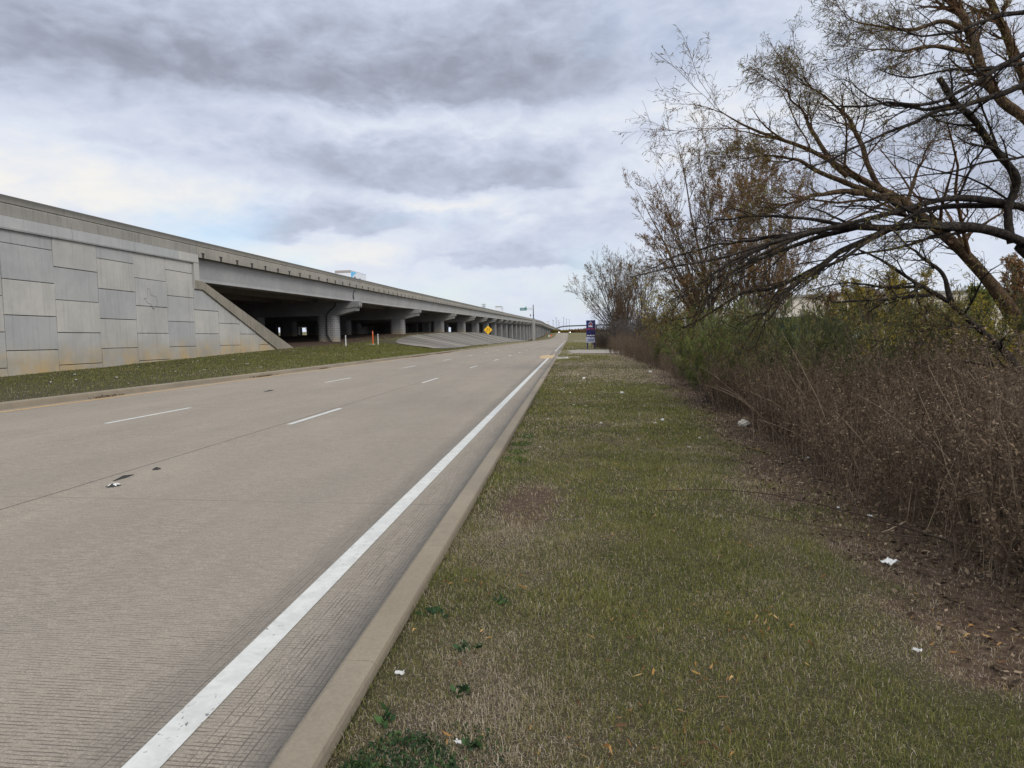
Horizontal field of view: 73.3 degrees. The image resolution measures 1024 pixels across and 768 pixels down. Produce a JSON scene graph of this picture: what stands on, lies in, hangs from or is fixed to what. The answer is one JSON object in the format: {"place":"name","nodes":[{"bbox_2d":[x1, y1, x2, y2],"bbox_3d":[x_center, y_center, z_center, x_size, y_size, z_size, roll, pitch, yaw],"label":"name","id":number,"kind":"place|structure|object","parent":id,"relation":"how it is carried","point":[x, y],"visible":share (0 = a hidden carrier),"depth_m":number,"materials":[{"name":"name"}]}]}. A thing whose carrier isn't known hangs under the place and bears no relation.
{"place":"outdoors","nodes":[
{"label":"outdoors","id":0,"kind":"place"},
{"bbox_2d":[0,333,567,767],"bbox_3d":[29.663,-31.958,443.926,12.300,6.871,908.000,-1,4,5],"label":"road","id":1,"kind":"structure","parent":0,"point":[215,590],"depth_m":5.85,"materials":[{"name":"concrete"}]},
{"bbox_2d":[396,332,526,347],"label":"slope paving","id":2,"kind":"structure","parent":0,"point":[449,340],"depth_m":111.80,"materials":[{"name":"concrete"}]},
{"bbox_2d":[0,332,1023,767],"bbox_3d":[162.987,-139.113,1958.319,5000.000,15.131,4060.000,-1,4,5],"label":"ground","id":3,"kind":"structure","parent":0,"point":[538,500],"depth_m":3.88,"materials":[{"name":"plant"}]},
{"bbox_2d":[0,194,292,376],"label":"retaining wall","id":4,"kind":"structure","parent":3,"relation":"on","point":[78,290],"depth_m":34.70,"materials":[{"name":"concrete"}]},
{"bbox_2d":[0,341,450,401],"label":"grass","id":5,"kind":"structure","parent":3,"relation":"on","point":[405,350],"depth_m":38.47,"materials":[{"name":"plant"}]},
{"bbox_2d":[0,335,555,409],"bbox_3d":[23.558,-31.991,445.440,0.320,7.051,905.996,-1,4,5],"label":"kerb","id":6,"kind":"structure","parent":3,"relation":"on","point":[39,401],"depth_m":22.82,"materials":[{"name":"concrete"}]},
{"bbox_2d":[196,241,559,341],"bbox_3d":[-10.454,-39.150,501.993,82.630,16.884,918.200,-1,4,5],"label":"overpass bridge","id":7,"kind":"structure","parent":3,"relation":"on","point":[286,298],"depth_m":78.06,"materials":[{"name":"concrete"}]},
{"bbox_2d":[335,270,365,280],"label":"box truck","id":8,"kind":"object","parent":7,"relation":"on","point":[353,274],"visible":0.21,"depth_m":112.12,"materials":[{"name":"white paint"}]},
{"bbox_2d":[373,702,395,728],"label":"green weed","id":9,"kind":"object","parent":3,"relation":"on","point":[378,719],"visible":1,"depth_m":2.90,"materials":[{"name":"green plant"}]},
{"bbox_2d":[269,341,566,767],"bbox_3d":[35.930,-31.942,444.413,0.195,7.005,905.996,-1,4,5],"label":"kerb","id":10,"kind":"structure","parent":3,"relation":"on","point":[313,739],"depth_m":3.55,"materials":[{"name":"concrete"}]},
{"bbox_2d":[352,333,487,349],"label":"grass","id":11,"kind":"structure","parent":3,"relation":"on","point":[471,346],"depth_m":96.65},
{"bbox_2d":[338,721,508,767],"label":"weed patch","id":12,"kind":"object","parent":3,"relation":"on","point":[430,764],"visible":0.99,"depth_m":2.70,"materials":[{"name":"green plant"}]},
{"bbox_2d":[415,604,448,618],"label":"green weed","id":13,"kind":"object","parent":3,"relation":"on","point":[436,609],"visible":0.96,"depth_m":4.05,"materials":[{"name":"green plant"}]},
{"bbox_2d":[449,683,470,700],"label":"green weed","id":14,"kind":"object","parent":3,"relation":"on","point":[462,688],"visible":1,"depth_m":3.17,"materials":[{"name":"green plant"}]},
{"bbox_2d":[452,639,482,651],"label":"green weed","id":15,"kind":"object","parent":3,"relation":"on","point":[457,646],"visible":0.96,"depth_m":3.56,"materials":[{"name":"green plant"}]},
{"bbox_2d":[462,735,482,748],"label":"green weed","id":16,"kind":"object","parent":3,"relation":"on","point":[477,744],"visible":1,"depth_m":2.74,"materials":[{"name":"green plant"}]},
{"bbox_2d":[503,433,535,462],"bbox_3d":[0.131,0.918,10.209,0.376,0.077,2.622,-1,4,5],"label":"green clover","id":17,"kind":"object","parent":3,"relation":"on","point":[518,443],"visible":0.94,"depth_m":9.97,"materials":[{"name":"green plant"}]},
{"bbox_2d":[586,320,595,348],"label":"for sale sign","id":18,"kind":"object","parent":3,"relation":"on","point":[590,327],"visible":1,"depth_m":90.14,"materials":[{"name":"blue plastic"}]},
{"bbox_2d":[564,244,639,331],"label":"bare tree","id":19,"kind":"object","parent":3,"relation":"on","point":[607,313],"visible":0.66,"depth_m":96.61,"materials":[{"name":"grey plant"}]},
{"bbox_2d":[588,320,635,347],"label":"grey bramble","id":20,"kind":"object","parent":3,"relation":"on","point":[605,335],"visible":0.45,"depth_m":88.81,"materials":[{"name":"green plant"}]},
{"bbox_2d":[604,317,642,345],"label":"grey bramble","id":21,"kind":"object","parent":3,"relation":"on","point":[614,331],"visible":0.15,"depth_m":86.14,"materials":[{"name":"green plant"}]},
{"bbox_2d":[602,249,651,329],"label":"bare tree","id":22,"kind":"object","parent":3,"relation":"on","point":[621,305],"visible":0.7,"depth_m":90.33,"materials":[{"name":"brown plant"}]},
{"bbox_2d":[611,317,665,346],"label":"grey bramble","id":23,"kind":"object","parent":3,"relation":"on","point":[627,329],"visible":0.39,"depth_m":78.54,"materials":[{"name":"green plant"}]},
{"bbox_2d":[622,244,662,327],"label":"bare tree","id":24,"kind":"object","parent":3,"relation":"on","point":[641,302],"visible":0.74,"depth_m":84.23,"materials":[{"name":"brown plant"}]},
{"bbox_2d":[613,305,679,336],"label":"grey bramble","id":25,"kind":"object","parent":3,"relation":"on","point":[625,315],"visible":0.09,"depth_m":82.68,"materials":[{"name":"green plant"}]},
{"bbox_2d":[637,327,675,368],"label":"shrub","id":26,"kind":"object","parent":3,"relation":"on","point":[653,357],"visible":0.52,"depth_m":33.80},
{"bbox_2d":[634,292,686,346],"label":"yellow shrub","id":27,"kind":"object","parent":3,"relation":"on","point":[658,335],"visible":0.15,"depth_m":50.59,"materials":[{"name":"grey plant"}]},
{"bbox_2d":[647,337,684,367],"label":"green shrub","id":28,"kind":"object","parent":3,"relation":"on","point":[657,350],"visible":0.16,"depth_m":35.15,"materials":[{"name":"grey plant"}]},
{"bbox_2d":[664,349,690,385],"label":"dead weed","id":29,"kind":"object","parent":3,"relation":"on","point":[678,377],"visible":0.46,"depth_m":22.79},
{"bbox_2d":[632,278,737,343],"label":"yellow shrub","id":30,"kind":"object","parent":3,"relation":"on","point":[655,318],"visible":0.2,"depth_m":45.17,"materials":[{"name":"grey plant"}]},
{"bbox_2d":[658,316,714,378],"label":"green shrub","id":31,"kind":"object","parent":3,"relation":"on","point":[663,340],"visible":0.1,"depth_m":26.67,"materials":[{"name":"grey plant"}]},
{"bbox_2d":[622,84,752,332],"bbox_3d":[8.416,-6.800,32.031,6.093,12.927,4.677,1,4,30],"label":"bare tree","id":32,"kind":"object","parent":3,"relation":"on","point":[682,278],"visible":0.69,"depth_m":31.75,"materials":[{"name":"brown plant"}]},
{"bbox_2d":[657,286,743,338],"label":"yellow shrub","id":33,"kind":"object","parent":3,"relation":"on","point":[683,321],"visible":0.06,"depth_m":43.39,"materials":[{"name":"grey plant"}]},
{"bbox_2d":[659,294,766,385],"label":"green shrub","id":34,"kind":"object","parent":3,"relation":"on","point":[704,325],"visible":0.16,"depth_m":22.21,"materials":[{"name":"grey plant"}]},
{"bbox_2d":[675,353,753,412],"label":"dead weed","id":35,"kind":"object","parent":3,"relation":"on","point":[733,388],"visible":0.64,"depth_m":14.73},
{"bbox_2d":[661,321,767,403],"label":"green shrub","id":36,"kind":"object","parent":3,"relation":"on","point":[696,364],"visible":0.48,"depth_m":16.80,"materials":[{"name":"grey plant"}]},
{"bbox_2d":[412,398,1023,767],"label":"fallen leaves","id":37,"kind":"object","parent":3,"relation":"on","point":[623,724],"depth_m":3.92,"materials":[{"name":"plant"}]},
{"bbox_2d":[696,346,744,409],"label":"dead weed","id":38,"kind":"object","parent":3,"relation":"on","point":[717,366],"visible":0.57,"depth_m":15.28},
{"bbox_2d":[701,327,770,406],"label":"dead weed","id":39,"kind":"object","parent":3,"relation":"on","point":[728,370],"visible":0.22,"depth_m":15.83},
{"bbox_2d":[697,142,780,338],"bbox_3d":[11.022,-6.208,33.880,4.184,11.396,4.168,0,4,17],"label":"bare tree","id":40,"kind":"object","parent":3,"relation":"on","point":[718,230],"visible":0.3,"depth_m":33.79,"materials":[{"name":"brown plant"}]},
{"bbox_2d":[681,296,798,369],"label":"green shrub","id":41,"kind":"object","parent":3,"relation":"on","point":[716,328],"visible":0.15,"depth_m":20.27,"materials":[{"name":"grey plant"}]},
{"bbox_2d":[691,118,809,335],"bbox_3d":[10.905,-6.127,30.962,4.419,11.639,4.105,2,5,39],"label":"bare tree","id":42,"kind":"object","parent":3,"relation":"on","point":[769,261],"visible":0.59,"depth_m":30.85,"materials":[{"name":"brown plant"}]},
{"bbox_2d":[733,366,785,426],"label":"dead weed","id":43,"kind":"object","parent":3,"relation":"on","point":[749,412],"visible":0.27,"depth_m":12.49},
{"bbox_2d":[732,354,807,431],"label":"dead weed","id":44,"kind":"object","parent":3,"relation":"on","point":[766,394],"visible":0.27,"depth_m":11.70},
{"bbox_2d":[712,294,839,374],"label":"green shrub","id":45,"kind":"object","parent":3,"relation":"on","point":[792,320],"visible":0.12,"depth_m":17.77,"materials":[{"name":"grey plant"}]},
{"bbox_2d":[747,347,815,435],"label":"dead weed","id":46,"kind":"object","parent":3,"relation":"on","point":[768,404],"visible":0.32,"depth_m":11.08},
{"bbox_2d":[752,358,817,429],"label":"dead weed","id":47,"kind":"object","parent":3,"relation":"on","point":[759,416],"visible":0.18,"depth_m":11.65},
{"bbox_2d":[727,314,845,403],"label":"green shrub","id":48,"kind":"object","parent":3,"relation":"on","point":[763,355],"visible":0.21,"depth_m":13.64,"materials":[{"name":"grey plant"}]},
{"bbox_2d":[754,346,834,434],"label":"dead weed","id":49,"kind":"object","parent":3,"relation":"on","point":[791,384],"visible":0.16,"depth_m":11.36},
{"bbox_2d":[746,155,848,316],"bbox_3d":[14.221,-6.216,34.877,4.968,11.222,3.559,-1,4,5],"label":"bare tree","id":50,"kind":"object","parent":3,"relation":"on","point":[810,257],"visible":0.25,"depth_m":34.30,"materials":[{"name":"brown plant"}]},
{"bbox_2d":[743,302,861,379],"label":"green shrub","id":51,"kind":"object","parent":3,"relation":"on","point":[789,337],"visible":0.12,"depth_m":16.98,"materials":[{"name":"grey plant"}]},
{"bbox_2d":[727,339,878,444],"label":"dead weed","id":52,"kind":"object","parent":3,"relation":"on","point":[781,412],"visible":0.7,"depth_m":10.52,"materials":[{"name":"plant"}]},
{"bbox_2d":[770,343,864,456],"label":"dead weed","id":53,"kind":"object","parent":3,"relation":"on","point":[797,398],"visible":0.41,"depth_m":9.27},
{"bbox_2d":[612,0,1023,336],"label":"willow tree","id":54,"kind":"object","parent":3,"relation":"on","point":[959,246],"visible":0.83,"depth_m":12.23,"materials":[{"name":"brown plant"}]},
{"bbox_2d":[723,510,923,537],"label":"fallen branch","id":55,"kind":"object","parent":3,"relation":"on","point":[835,527],"visible":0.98,"depth_m":5.69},
{"bbox_2d":[775,357,872,464],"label":"dead weed","id":56,"kind":"object","parent":3,"relation":"on","point":[802,446],"visible":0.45,"depth_m":8.85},
{"bbox_2d":[627,0,1023,393],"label":"willow tree","id":57,"kind":"object","parent":3,"relation":"on","point":[1008,204],"visible":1,"depth_m":8.72,"materials":[{"name":"brown plant"}]},
{"bbox_2d":[770,341,887,435],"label":"dead weed","id":58,"kind":"object","parent":3,"relation":"on","point":[823,356],"visible":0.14,"depth_m":10.81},
{"bbox_2d":[762,290,898,365],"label":"green shrub","id":59,"kind":"object","parent":3,"relation":"on","point":[793,340],"visible":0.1,"depth_m":15.28,"materials":[{"name":"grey plant"}]},
{"bbox_2d":[819,287,847,315],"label":"tree","id":60,"kind":"object","parent":3,"relation":"on","point":[832,297],"visible":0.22,"depth_m":95.72,"materials":[{"name":"green plant"}]},
{"bbox_2d":[789,338,879,440],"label":"dead weed","id":61,"kind":"object","parent":3,"relation":"on","point":[828,362],"visible":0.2,"depth_m":10.23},
{"bbox_2d":[659,384,1023,688],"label":"leaf litter","id":62,"kind":"object","parent":3,"relation":"on","point":[939,582],"visible":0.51,"depth_m":5.51,"materials":[{"name":"plant"}]},
{"bbox_2d":[790,387,894,479],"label":"dead weed","id":63,"kind":"object","parent":3,"relation":"on","point":[825,448],"visible":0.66,"depth_m":7.75,"materials":[{"name":"plant"}]},
{"bbox_2d":[757,368,937,490],"bbox_3d":[3.691,0.494,7.418,1.412,1.323,1.544,-4,5,-34],"label":"dead weed","id":64,"kind":"object","parent":3,"relation":"on","point":[869,430],"visible":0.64,"depth_m":7.32,"materials":[{"name":"plant"}]},
{"bbox_2d":[785,342,913,452],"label":"dead weed","id":65,"kind":"object","parent":3,"relation":"on","point":[879,367],"visible":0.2,"depth_m":9.59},
{"bbox_2d":[796,332,906,447],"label":"dead weed","id":66,"kind":"object","parent":3,"relation":"on","point":[850,379],"visible":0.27,"depth_m":9.87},
{"bbox_2d":[835,275,874,327],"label":"tree","id":67,"kind":"object","parent":3,"relation":"on","point":[855,294],"visible":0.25,"depth_m":87.70,"materials":[{"name":"green plant"}]},
{"bbox_2d":[816,370,893,453],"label":"dead weed","id":68,"kind":"object","parent":3,"relation":"on","point":[853,409],"visible":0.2,"depth_m":8.73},
{"bbox_2d":[782,312,942,428],"bbox_3d":[5.611,-0.166,11.524,2.092,2.094,2.285,-1,4,5],"label":"green shrub","id":69,"kind":"object","parent":3,"relation":"on","point":[832,339],"visible":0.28,"depth_m":11.33,"materials":[{"name":"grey plant"}]},
{"bbox_2d":[801,363,930,476],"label":"dead weed","id":70,"kind":"object","parent":3,"relation":"on","point":[859,424],"visible":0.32,"depth_m":8.11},
{"bbox_2d":[796,295,940,384],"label":"green shrub","id":71,"kind":"object","parent":3,"relation":"on","point":[818,319],"visible":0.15,"depth_m":14.08,"materials":[{"name":"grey plant"}]},
{"bbox_2d":[738,290,1011,335],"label":"warehouse","id":72,"kind":"structure","parent":3,"relation":"on","point":[796,310],"depth_m":144.38,"materials":[{"name":"concrete"}]},
{"bbox_2d":[816,395,954,516],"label":"dead weed","id":73,"kind":"object","parent":3,"relation":"on","point":[878,464],"visible":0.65,"depth_m":6.37,"materials":[{"name":"plant"}]},
{"bbox_2d":[827,349,947,424],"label":"dead weed","id":74,"kind":"object","parent":3,"relation":"on","point":[895,371],"visible":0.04,"depth_m":10.54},
{"bbox_2d":[802,264,980,366],"bbox_3d":[8.819,-1.210,16.574,3.745,3.482,3.392,-1,4,5],"label":"yellow shrub","id":75,"kind":"object","parent":3,"relation":"on","point":[889,301],"visible":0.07,"depth_m":16.26,"materials":[{"name":"grey plant"}]},
{"bbox_2d":[820,284,984,394],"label":"green shrub","id":76,"kind":"object","parent":3,"relation":"on","point":[860,330],"visible":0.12,"depth_m":12.53,"materials":[{"name":"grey plant"}]},
{"bbox_2d":[850,360,958,449],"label":"dead weed","id":77,"kind":"object","parent":3,"relation":"on","point":[897,395],"visible":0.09,"depth_m":9.12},
{"bbox_2d":[791,206,1023,409],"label":"willow tree","id":78,"kind":"object","parent":3,"relation":"on","point":[949,300],"visible":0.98,"depth_m":7.40,"materials":[{"name":"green plant"}]},
{"bbox_2d":[883,263,935,322],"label":"tree","id":79,"kind":"object","parent":3,"relation":"on","point":[893,272],"visible":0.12,"depth_m":56.96,"materials":[{"name":"green plant"}]},
{"bbox_2d":[832,368,1005,535],"bbox_3d":[3.556,0.577,5.985,1.164,1.394,1.430,2,5,42],"label":"dead weed","id":80,"kind":"object","parent":3,"relation":"on","point":[919,489],"visible":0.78,"depth_m":5.92,"materials":[{"name":"plant"}]},
{"bbox_2d":[841,344,1000,458],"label":"dead weed","id":81,"kind":"object","parent":3,"relation":"on","point":[937,377],"visible":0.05,"depth_m":8.50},
{"bbox_2d":[823,301,1020,460],"bbox_3d":[5.098,0.084,8.563,1.657,2.012,1.929,3,0,-35],"label":"dead weed","id":82,"kind":"object","parent":3,"relation":"on","point":[914,347],"visible":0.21,"depth_m":8.61,"materials":[{"name":"plant"}]},
{"bbox_2d":[832,257,1013,399],"bbox_3d":[7.022,-0.672,11.961,2.732,3.039,2.929,2,5,44],"label":"yellow shrub","id":83,"kind":"object","parent":3,"relation":"on","point":[893,337],"visible":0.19,"depth_m":11.62,"materials":[{"name":"grey plant"}]},
{"bbox_2d":[854,394,993,497],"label":"dead weed","id":84,"kind":"object","parent":3,"relation":"on","point":[924,439],"visible":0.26,"depth_m":6.94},
{"bbox_2d":[848,314,1023,481],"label":"dead weed","id":85,"kind":"object","parent":3,"relation":"on","point":[935,389],"visible":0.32,"depth_m":7.67,"materials":[{"name":"plant"}]},
{"bbox_2d":[872,337,1005,438],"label":"dead weed","id":86,"kind":"object","parent":3,"relation":"on","point":[924,376],"visible":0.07,"depth_m":9.39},
{"bbox_2d":[865,293,1023,383],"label":"green shrub","id":87,"kind":"object","parent":3,"relation":"on","point":[981,322],"visible":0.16,"depth_m":11.87,"materials":[{"name":"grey plant"}]},
{"bbox_2d":[867,331,1021,469],"bbox_3d":[5.244,0.239,8.180,1.697,1.767,1.368,-1,4,8],"label":"dead weed","id":88,"kind":"object","parent":3,"relation":"on","point":[945,381],"visible":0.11,"depth_m":8.11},
{"bbox_2d":[891,322,1000,394],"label":"dead weed","id":89,"kind":"object","parent":3,"relation":"on","point":[931,358],"visible":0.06,"depth_m":10.43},
{"bbox_2d":[875,378,1020,511],"bbox_3d":[4.333,0.567,6.738,1.359,1.261,1.479,0,4,24],"label":"dead weed","id":90,"kind":"object","parent":3,"relation":"on","point":[936,429],"visible":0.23,"depth_m":6.53,"materials":[{"name":"plant"}]},
{"bbox_2d":[886,263,1023,382],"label":"green shrub","id":91,"kind":"object","parent":3,"relation":"on","point":[1019,301],"visible":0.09,"depth_m":12.99,"materials":[{"name":"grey plant"}]},
{"bbox_2d":[890,334,1023,457],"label":"dead weed","id":92,"kind":"object","parent":3,"relation":"on","point":[939,370],"visible":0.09,"depth_m":8.19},
{"bbox_2d":[894,364,1023,586],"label":"dead weed","id":93,"kind":"object","parent":3,"relation":"on","point":[996,557],"visible":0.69,"depth_m":4.64,"materials":[{"name":"plant"}]},
{"bbox_2d":[895,350,1023,517],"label":"dead weed","id":94,"kind":"object","parent":3,"relation":"on","point":[1009,375],"visible":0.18,"depth_m":6.54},
{"bbox_2d":[906,312,1023,459],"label":"dead weed","id":95,"kind":"object","parent":3,"relation":"on","point":[970,352],"visible":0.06,"depth_m":9.15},
{"bbox_2d":[910,351,1023,497],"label":"dead weed","id":96,"kind":"object","parent":3,"relation":"on","point":[1012,390],"visible":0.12,"depth_m":6.36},
{"bbox_2d":[912,349,1023,564],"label":"dead weed","id":97,"kind":"object","parent":3,"relation":"on","point":[968,500],"visible":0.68,"depth_m":5.05,"materials":[{"name":"plant"}]},
{"bbox_2d":[914,353,1022,455],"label":"dead weed","id":98,"kind":"object","parent":3,"relation":"on","point":[983,392],"visible":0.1,"depth_m":7.54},
{"bbox_2d":[916,292,1023,395],"bbox_3d":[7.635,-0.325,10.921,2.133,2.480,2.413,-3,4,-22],"label":"yellow shrub","id":99,"kind":"object","parent":3,"relation":"on","point":[1010,349],"visible":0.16,"depth_m":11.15,"materials":[{"name":"grey plant"}]},
{"bbox_2d":[917,343,1023,521],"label":"dead weed","id":100,"kind":"object","parent":3,"relation":"on","point":[948,396],"visible":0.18,"depth_m":5.93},
{"bbox_2d":[928,369,1015,486],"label":"dead weed","id":101,"kind":"object","parent":3,"relation":"on","point":[970,410],"visible":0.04,"depth_m":7.32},
{"bbox_2d":[924,316,1023,528],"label":"dead weed","id":102,"kind":"object","parent":3,"relation":"on","point":[1019,342],"visible":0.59,"depth_m":5.09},
{"bbox_2d":[960,283,994,343],"bbox_3d":[25.466,-3.299,37.881,1.974,4.526,3.173,2,5,38],"label":"tree","id":103,"kind":"object","parent":3,"relation":"on","point":[986,295],"visible":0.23,"depth_m":37.09,"materials":[{"name":"plant"}]},
{"bbox_2d":[950,329,1023,606],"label":"dead weed","id":104,"kind":"object","parent":3,"relation":"on","point":[1014,519],"visible":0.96,"depth_m":4.09,"materials":[{"name":"plant"}]},
{"bbox_2d":[950,325,1023,550],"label":"dead weed","id":105,"kind":"object","parent":3,"relation":"on","point":[1005,412],"visible":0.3,"depth_m":5.34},
{"bbox_2d":[981,430,1023,599],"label":"dead weed","id":106,"kind":"object","parent":3,"relation":"on","point":[995,537],"visible":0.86,"depth_m":4.09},
{"bbox_2d":[996,252,1023,349],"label":"tree","id":107,"kind":"object","parent":3,"relation":"on","point":[1008,260],"visible":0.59,"depth_m":55.77,"materials":[{"name":"brown plant"}]},
{"bbox_2d":[0,0,1023,332],"label":"sky","id":108,"kind":"structure","parent":0,"point":[463,151],"materials":[{"name":"grey"}]},
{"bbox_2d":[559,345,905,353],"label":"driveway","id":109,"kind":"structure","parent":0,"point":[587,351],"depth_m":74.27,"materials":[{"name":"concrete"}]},
{"bbox_2d":[775,315,849,353],"bbox_3d":[12.614,-1.599,29.014,2.400,2.460,1.960,-1,4,5],"label":"waste container","id":110,"kind":"object","parent":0,"point":[782,327],"visible":0.1,"depth_m":28.16,"materials":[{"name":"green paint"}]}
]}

